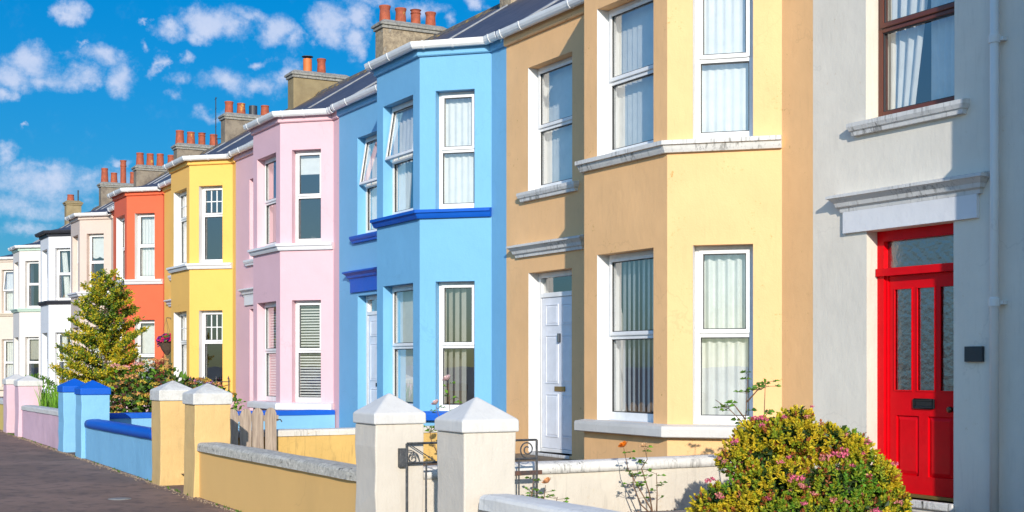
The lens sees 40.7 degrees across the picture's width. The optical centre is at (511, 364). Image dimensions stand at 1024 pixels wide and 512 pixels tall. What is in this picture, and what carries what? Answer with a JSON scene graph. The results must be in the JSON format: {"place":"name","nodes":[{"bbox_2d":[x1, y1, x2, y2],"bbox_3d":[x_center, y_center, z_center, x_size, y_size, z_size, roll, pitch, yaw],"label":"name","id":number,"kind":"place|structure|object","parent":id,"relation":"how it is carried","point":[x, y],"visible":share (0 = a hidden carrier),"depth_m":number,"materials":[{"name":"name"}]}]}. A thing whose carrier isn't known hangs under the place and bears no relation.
{"place":"outdoors","nodes":[
{"label":"outdoors","id":0,"kind":"place"},
{"bbox_2d":[0,430,239,511],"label":"pavement","id":1,"kind":"structure","parent":0,"point":[34,477],"depth_m":16.46,"materials":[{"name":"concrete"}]},
{"bbox_2d":[0,398,3,429],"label":"garden wall","id":2,"kind":"structure","parent":1,"relation":"on","point":[1,415],"depth_m":27.84,"materials":[{"name":"yellow paint"}]},
{"bbox_2d":[2,374,22,432],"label":"gate pillar","id":3,"kind":"structure","parent":1,"relation":"on","point":[9,405],"depth_m":26.95,"materials":[{"name":"pink paint"}]},
{"bbox_2d":[14,375,42,436],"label":"gate pillar","id":4,"kind":"structure","parent":1,"relation":"on","point":[25,391],"depth_m":25.82,"materials":[{"name":"pink paint"}]},
{"bbox_2d":[21,405,58,448],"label":"garden wall","id":5,"kind":"structure","parent":1,"relation":"on","point":[40,424],"depth_m":24.05,"materials":[{"name":"pink paint"}]},
{"bbox_2d":[57,378,84,451],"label":"gate pillar","id":6,"kind":"structure","parent":1,"relation":"on","point":[66,414],"depth_m":22.06,"materials":[{"name":"blue paint"}]},
{"bbox_2d":[74,380,110,458],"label":"gate pillar","id":7,"kind":"structure","parent":1,"relation":"on","point":[92,399],"depth_m":20.92,"materials":[{"name":"blue paint"}]},
{"bbox_2d":[84,419,151,480],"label":"garden wall","id":8,"kind":"structure","parent":1,"relation":"on","point":[125,447],"depth_m":18.85,"materials":[{"name":"blue paint"}]},
{"bbox_2d":[108,498,130,499],"bbox_3d":[-4.350,1.494,15.299,0.250,0.028,0.250,0,0,-29],"label":"drain cover","id":9,"kind":"object","parent":1,"relation":"on","point":[119,498],"visible":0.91,"depth_m":15.27,"materials":[{"name":"metal"}]},
{"bbox_2d":[0,431,241,511],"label":"wall foot grit","id":10,"kind":"structure","parent":1,"relation":"on","point":[132,476],"depth_m":18.07,"materials":[{"name":"grey stone"}]},
{"bbox_2d":[150,381,191,485],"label":"gate pillar","id":11,"kind":"structure","parent":1,"relation":"on","point":[168,421],"depth_m":16.87,"materials":[{"name":"beige paint"}]},
{"bbox_2d":[182,383,232,497],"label":"gate pillar","id":12,"kind":"structure","parent":1,"relation":"on","point":[207,411],"depth_m":15.60,"materials":[{"name":"beige paint"}]},
{"bbox_2d":[197,442,355,511],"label":"garden wall","id":13,"kind":"structure","parent":1,"relation":"on","point":[244,478],"depth_m":13.35,"materials":[{"name":"beige paint"}]},
{"bbox_2d":[353,393,425,511],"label":"gate pillar","id":14,"kind":"structure","parent":1,"relation":"on","point":[388,425],"depth_m":11.10,"materials":[{"name":"beige paint"}]},
{"bbox_2d":[398,439,541,511],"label":"iron gate","id":15,"kind":"structure","parent":14,"relation":"attached to","point":[403,457],"depth_m":11.14,"materials":[{"name":"black metal"}]},
{"bbox_2d":[435,397,518,511],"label":"gate pillar","id":16,"kind":"structure","parent":1,"relation":"on","point":[476,438],"depth_m":9.75,"materials":[{"name":"beige paint"}]},
{"bbox_2d":[479,494,618,511],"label":"garden wall","id":17,"kind":"structure","parent":1,"relation":"on","point":[503,503],"depth_m":9.04,"materials":[{"name":"beige paint"}]},
{"bbox_2d":[0,0,499,255],"label":"sky","id":18,"kind":"structure","parent":0,"point":[87,87],"materials":[{"name":"blue"}]},
{"bbox_2d":[658,510,913,511],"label":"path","id":19,"kind":"structure","parent":0,"point":[685,511],"depth_m":11.81,"materials":[{"name":"concrete"}]},
{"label":"garden ground","id":20,"kind":"structure","parent":0,"visible":0},
{"bbox_2d":[33,380,84,407],"bbox_3d":[-8.446,0.806,25.737,0.928,1.048,3.464,0,0,-29],"label":"blade clump","id":21,"kind":"object","parent":20,"relation":"on","point":[45,399],"visible":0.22,"depth_m":25.63,"materials":[{"name":"green plant"}]},
{"bbox_2d":[106,357,241,412],"bbox_3d":[-6.217,0.622,25.131,2.452,1.526,1.631,0,0,-29],"label":"hydrangea bush","id":22,"kind":"object","parent":20,"relation":"on","point":[136,398],"visible":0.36,"depth_m":24.82,"materials":[{"name":"green plant"}]},
{"bbox_2d":[110,410,334,429],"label":"garden wall","id":23,"kind":"structure","parent":20,"relation":"on","point":[301,419],"depth_m":23.88,"materials":[{"name":"blue paint"}]},
{"bbox_2d":[228,3,499,427],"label":"terraced house","id":24,"kind":"structure","parent":20,"relation":"on","point":[287,259],"depth_m":24.83,"materials":[{"name":"pink paint"}]},
{"bbox_2d":[265,156,275,245],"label":"window","id":25,"kind":"structure","parent":24,"relation":"in","point":[268,202],"depth_m":25.80,"materials":[{"name":"white plastic"}]},
{"bbox_2d":[265,302,275,400],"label":"window","id":26,"kind":"structure","parent":24,"relation":"in","point":[272,351],"depth_m":25.79,"materials":[{"name":"white plastic"}]},
{"bbox_2d":[296,150,320,242],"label":"window","id":27,"kind":"structure","parent":24,"relation":"in","point":[307,162],"depth_m":24.73,"materials":[{"name":"white plastic"}]},
{"bbox_2d":[296,300,320,401],"bbox_3d":[-3.599,-0.240,24.721,0.561,1.829,0.136,0,0,16],"label":"window","id":28,"kind":"structure","parent":24,"relation":"in","point":[311,303],"depth_m":24.75,"materials":[{"name":"white plastic"}]},
{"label":"garden ground","id":29,"kind":"structure","parent":0,"visible":0},
{"bbox_2d":[424,374,461,452],"bbox_3d":[-0.855,0.725,17.190,0.554,1.217,0.251,0,0,1],"label":"rose bush","id":30,"kind":"object","parent":29,"relation":"on","point":[445,378],"visible":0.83,"depth_m":17.18,"materials":[{"name":"green plant"}]},
{"bbox_2d":[423,454,735,511],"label":"garden wall","id":31,"kind":"structure","parent":29,"relation":"on","point":[597,483],"depth_m":12.35,"materials":[{"name":"beige paint"}]},
{"bbox_2d":[496,0,812,467],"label":"terraced house","id":32,"kind":"structure","parent":29,"relation":"on","point":[659,226],"depth_m":14.27,"materials":[{"name":"beige paint"}]},
{"bbox_2d":[538,57,571,188],"bbox_3d":[0.671,-3.110,17.890,0.171,1.648,1.134,0,0,-29],"label":"window","id":33,"kind":"structure","parent":32,"relation":"in","point":[558,127],"depth_m":18.15,"materials":[{"name":"white plastic"}]},
{"bbox_2d":[542,296,571,449],"bbox_3d":[0.628,0.105,17.858,0.090,1.970,0.950,0,0,-29],"label":"door","id":34,"kind":"structure","parent":32,"relation":"in","point":[556,311],"depth_m":17.92,"materials":[{"name":"white wood"}]},
{"bbox_2d":[609,0,652,152],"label":"window","id":35,"kind":"structure","parent":32,"relation":"in","point":[634,80],"depth_m":15.12,"materials":[{"name":"white plastic"}]},
{"bbox_2d":[609,250,652,421],"bbox_3d":[1.390,-0.305,14.889,0.169,1.828,1.101,0,0,-29],"label":"window","id":36,"kind":"structure","parent":32,"relation":"in","point":[614,335],"depth_m":15.16,"materials":[{"name":"white plastic"}]},
{"bbox_2d":[695,0,752,138],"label":"window","id":37,"kind":"structure","parent":32,"relation":"in","point":[723,28],"depth_m":14.16,"materials":[{"name":"white plastic"}]},
{"bbox_2d":[695,245,752,423],"bbox_3d":[2.187,-0.305,14.135,0.605,1.829,0.162,0,0,16],"label":"window","id":38,"kind":"structure","parent":32,"relation":"in","point":[723,274],"depth_m":14.16,"materials":[{"name":"white plastic"}]},
{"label":"garden ground","id":39,"kind":"structure","parent":0,"visible":0},
{"bbox_2d":[233,400,245,429],"bbox_3d":[-4.450,0.950,22.338,0.300,0.761,0.235,0,0,-3],"label":"rose bush","id":40,"kind":"object","parent":39,"relation":"on","point":[239,411],"visible":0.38,"depth_m":22.34,"materials":[{"name":"green plant"}]},
{"bbox_2d":[230,408,281,450],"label":"wooden gate","id":41,"kind":"structure","parent":39,"relation":"on","point":[250,422],"depth_m":17.27,"materials":[{"name":"brown wood"}]},
{"bbox_2d":[238,425,436,463],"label":"garden wall","id":42,"kind":"structure","parent":39,"relation":"on","point":[335,444],"depth_m":17.95,"materials":[{"name":"yellow paint"}]},
{"bbox_2d":[330,0,553,427],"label":"terraced house","id":43,"kind":"structure","parent":39,"relation":"on","point":[422,218],"depth_m":19.61,"materials":[{"name":"paint"}]},
{"bbox_2d":[359,135,376,232],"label":"window","id":44,"kind":"structure","parent":43,"relation":"in","point":[366,164],"depth_m":23.45,"materials":[{"name":"white plastic"}]},
{"bbox_2d":[368,315,376,403],"bbox_3d":[-2.197,0.130,23.015,0.064,1.930,0.950,0,0,-29],"label":"door","id":45,"kind":"structure","parent":43,"relation":"in","point":[372,319],"depth_m":23.24,"materials":[{"name":"white wood"}]},
{"bbox_2d":[385,100,412,214],"bbox_3d":[-1.521,-3.020,20.208,0.308,1.660,1.070,0,0,-29],"label":"window","id":46,"kind":"structure","parent":43,"relation":"in","point":[405,155],"depth_m":20.56,"materials":[{"name":"white plastic"}]},
{"bbox_2d":[392,284,412,405],"bbox_3d":[-1.479,-0.260,20.239,0.171,1.828,1.083,0,0,-29],"label":"window","id":47,"kind":"structure","parent":43,"relation":"in","point":[405,346],"depth_m":20.59,"materials":[{"name":"white plastic"}]},
{"bbox_2d":[439,91,474,208],"bbox_3d":[-0.740,-3.020,19.519,0.577,1.669,0.150,0,0,16],"label":"window","id":48,"kind":"structure","parent":43,"relation":"in","point":[456,109],"depth_m":19.56,"materials":[{"name":"white plastic"}]},
{"bbox_2d":[439,282,474,410],"bbox_3d":[-0.743,-0.260,19.541,0.593,1.829,0.190,0,0,16],"label":"window","id":49,"kind":"structure","parent":43,"relation":"in","point":[444,345],"depth_m":19.57,"materials":[{"name":"white plastic"}]},
{"bbox_3d":[-7.771,1.189,28.393,4.180,1.002,0.237,0,0,-29],"label":"garden wall","id":50,"kind":"object","parent":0,"visible":0},
{"bbox_2d":[151,376,228,389],"bbox_3d":[-6.748,0.470,28.934,1.694,0.480,0.042,0,0,-29],"label":"iron railing","id":51,"kind":"object","parent":50,"relation":"on","point":[203,381],"visible":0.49,"depth_m":29.19,"materials":[{"name":"black metal"}]},
{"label":"garden ground","id":52,"kind":"structure","parent":0,"visible":0},
{"bbox_2d":[524,476,569,502],"bbox_3d":[0.289,1.133,11.604,0.383,0.400,0.189,0,0,-4],"label":"rose bush","id":53,"kind":"object","parent":52,"relation":"on","point":[546,480],"visible":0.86,"depth_m":11.59,"materials":[{"name":"green plant"}]},
{"bbox_2d":[618,441,667,511],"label":"rose bush","id":54,"kind":"object","parent":52,"relation":"on","point":[623,444],"visible":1,"depth_m":11.97,"materials":[{"name":"green plant"}]},
{"bbox_2d":[713,370,780,426],"bbox_3d":[2.016,0.682,11.839,0.595,1.277,0.258,0,0,2],"label":"rose bush","id":55,"kind":"object","parent":52,"relation":"on","point":[755,387],"visible":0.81,"depth_m":11.83,"materials":[{"name":"green plant"}]},
{"bbox_2d":[684,404,912,511],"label":"flowering bush","id":56,"kind":"object","parent":52,"relation":"on","point":[772,459],"visible":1,"depth_m":10.38,"materials":[{"name":"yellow plant"}]},
{"bbox_2d":[813,0,1023,511],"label":"terraced house","id":57,"kind":"structure","parent":52,"relation":"on","point":[918,241],"depth_m":12.28,"materials":[{"name":"grey paint"}]},
{"bbox_2d":[878,0,953,116],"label":"window","id":58,"kind":"structure","parent":57,"relation":"in","point":[906,26],"depth_m":12.57,"materials":[{"name":"brown wood"}]},
{"bbox_2d":[889,271,953,501],"bbox_3d":[3.652,0.188,12.331,0.085,2.003,0.880,0,0,-29],"label":"door","id":59,"kind":"structure","parent":57,"relation":"in","point":[921,306],"depth_m":12.33,"materials":[{"name":"red paint"}]},
{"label":"garden ground","id":60,"kind":"structure","parent":0,"visible":0},
{"bbox_2d":[25,373,56,398],"bbox_3d":[-10.778,0.739,31.168,1.108,1.134,1.855,0,0,-29],"label":"shrub","id":61,"kind":"object","parent":60,"relation":"on","point":[49,382],"visible":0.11,"depth_m":31.06,"materials":[{"name":"green plant"}]},
{"bbox_2d":[48,268,150,396],"bbox_3d":[-8.704,-0.377,28.978,2.034,3.337,2.011,0,0,-29],"label":"variegated tree","id":62,"kind":"object","parent":60,"relation":"on","point":[104,339],"visible":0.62,"depth_m":28.74,"materials":[{"name":"green plant"}]},
{"bbox_2d":[157,55,368,402],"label":"terraced house","id":63,"kind":"structure","parent":60,"relation":"on","point":[199,191],"depth_m":29.87,"materials":[{"name":"paint"}]},
{"bbox_2d":[156,317,170,354],"bbox_3d":[-8.282,-0.684,33.111,0.616,0.909,0.534,0,0,30],"label":"hanging basket","id":64,"kind":"object","parent":63,"relation":"hanging from","point":[165,345],"visible":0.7,"depth_m":32.98,"materials":[{"name":"pink metal"}]},
{"bbox_2d":[180,191,186,264],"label":"window","id":65,"kind":"structure","parent":63,"relation":"in","point":[183,219],"depth_m":30.92,"materials":[{"name":"white plastic"}]},
{"bbox_2d":[180,312,186,379],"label":"window","id":66,"kind":"structure","parent":63,"relation":"in","point":[183,342],"depth_m":30.92,"materials":[{"name":"white plastic"}]},
{"bbox_2d":[177,377,221,386],"bbox_3d":[-6.721,0.563,29.235,1.139,0.614,0.415,0,0,-29],"label":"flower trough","id":67,"kind":"object","parent":63,"relation":"attached to","point":[198,383],"visible":0.12,"depth_m":29.19,"materials":[{"name":"green plastic"}]},
{"bbox_2d":[203,186,222,262],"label":"window","id":68,"kind":"structure","parent":63,"relation":"in","point":[215,188],"depth_m":29.82,"materials":[{"name":"white plastic"}]},
{"bbox_2d":[203,310,222,377],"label":"window","id":69,"kind":"structure","parent":63,"relation":"in","point":[205,313],"depth_m":29.82,"materials":[{"name":"white plastic"}]},
{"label":"garden ground","id":70,"kind":"structure","parent":0,"visible":0},
{"bbox_2d":[107,97,287,397],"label":"terraced house","id":71,"kind":"structure","parent":70,"relation":"on","point":[138,235],"depth_m":34.79,"materials":[{"name":"orange paint"}]},
{"bbox_2d":[122,217,124,279],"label":"window","id":72,"kind":"structure","parent":71,"relation":"in","point":[123,219],"depth_m":35.76,"materials":[{"name":"white plastic"}]},
{"bbox_2d":[138,213,154,278],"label":"window","id":73,"kind":"structure","parent":71,"relation":"in","point":[146,222],"depth_m":34.88,"materials":[{"name":"white plastic"}]},
{"bbox_2d":[138,320,154,379],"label":"window","id":74,"kind":"structure","parent":71,"relation":"in","point":[146,340],"depth_m":34.90,"materials":[{"name":"white plastic"}]},
{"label":"garden ground","id":75,"kind":"structure","parent":0,"visible":0},
{"bbox_2d":[64,130,220,380],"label":"terraced house","id":76,"kind":"structure","parent":75,"relation":"on","point":[92,241],"depth_m":39.84,"materials":[{"name":"beige paint"}]},
{"bbox_2d":[90,234,103,286],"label":"window","id":77,"kind":"structure","parent":76,"relation":"in","point":[96,240],"depth_m":39.84,"materials":[{"name":"white plastic"}]},
{"bbox_2d":[90,327,103,380],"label":"window","id":78,"kind":"structure","parent":76,"relation":"in","point":[92,327],"depth_m":39.85,"materials":[{"name":"white plastic"}]},
{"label":"garden ground","id":79,"kind":"structure","parent":0,"visible":0},
{"bbox_2d":[34,152,173,394],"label":"terraced house","id":80,"kind":"structure","parent":79,"relation":"on","point":[55,303],"depth_m":44.01,"materials":[{"name":"white paint"}]},
{"bbox_2d":[58,332,68,384],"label":"window","id":81,"kind":"structure","parent":80,"relation":"in","point":[64,338],"depth_m":44.01,"materials":[{"name":"white plastic"}]},
{"bbox_2d":[58,248,69,299],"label":"window","id":82,"kind":"structure","parent":80,"relation":"in","point":[65,273],"depth_m":44.03,"materials":[{"name":"white plastic"}]},
{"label":"garden ground","id":83,"kind":"structure","parent":0,"visible":0},
{"bbox_2d":[8,160,133,378],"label":"terraced house","id":84,"kind":"structure","parent":83,"relation":"on","point":[26,310],"depth_m":48.81,"materials":[{"name":"white paint"}]},
{"bbox_2d":[28,261,38,307],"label":"window","id":85,"kind":"structure","parent":84,"relation":"in","point":[29,262],"depth_m":48.78,"materials":[{"name":"white plastic"}]},
{"bbox_2d":[28,337,38,374],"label":"window","id":86,"kind":"structure","parent":84,"relation":"in","point":[33,342],"depth_m":48.81,"materials":[{"name":"white plastic"}]},
{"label":"garden ground","id":87,"kind":"structure","parent":0,"visible":0},
{"bbox_2d":[0,190,98,396],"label":"terraced house","id":88,"kind":"structure","parent":87,"relation":"on","point":[71,205],"depth_m":53.33,"materials":[{"name":"beige paint"}]},
{"bbox_2d":[3,270,12,312],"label":"window","id":89,"kind":"structure","parent":88,"relation":"in","point":[9,290],"depth_m":53.41,"materials":[{"name":"white plastic"}]},
{"bbox_2d":[4,339,12,377],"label":"window","id":90,"kind":"structure","parent":88,"relation":"in","point":[8,343],"depth_m":53.40,"materials":[{"name":"white plastic"}]}
]}

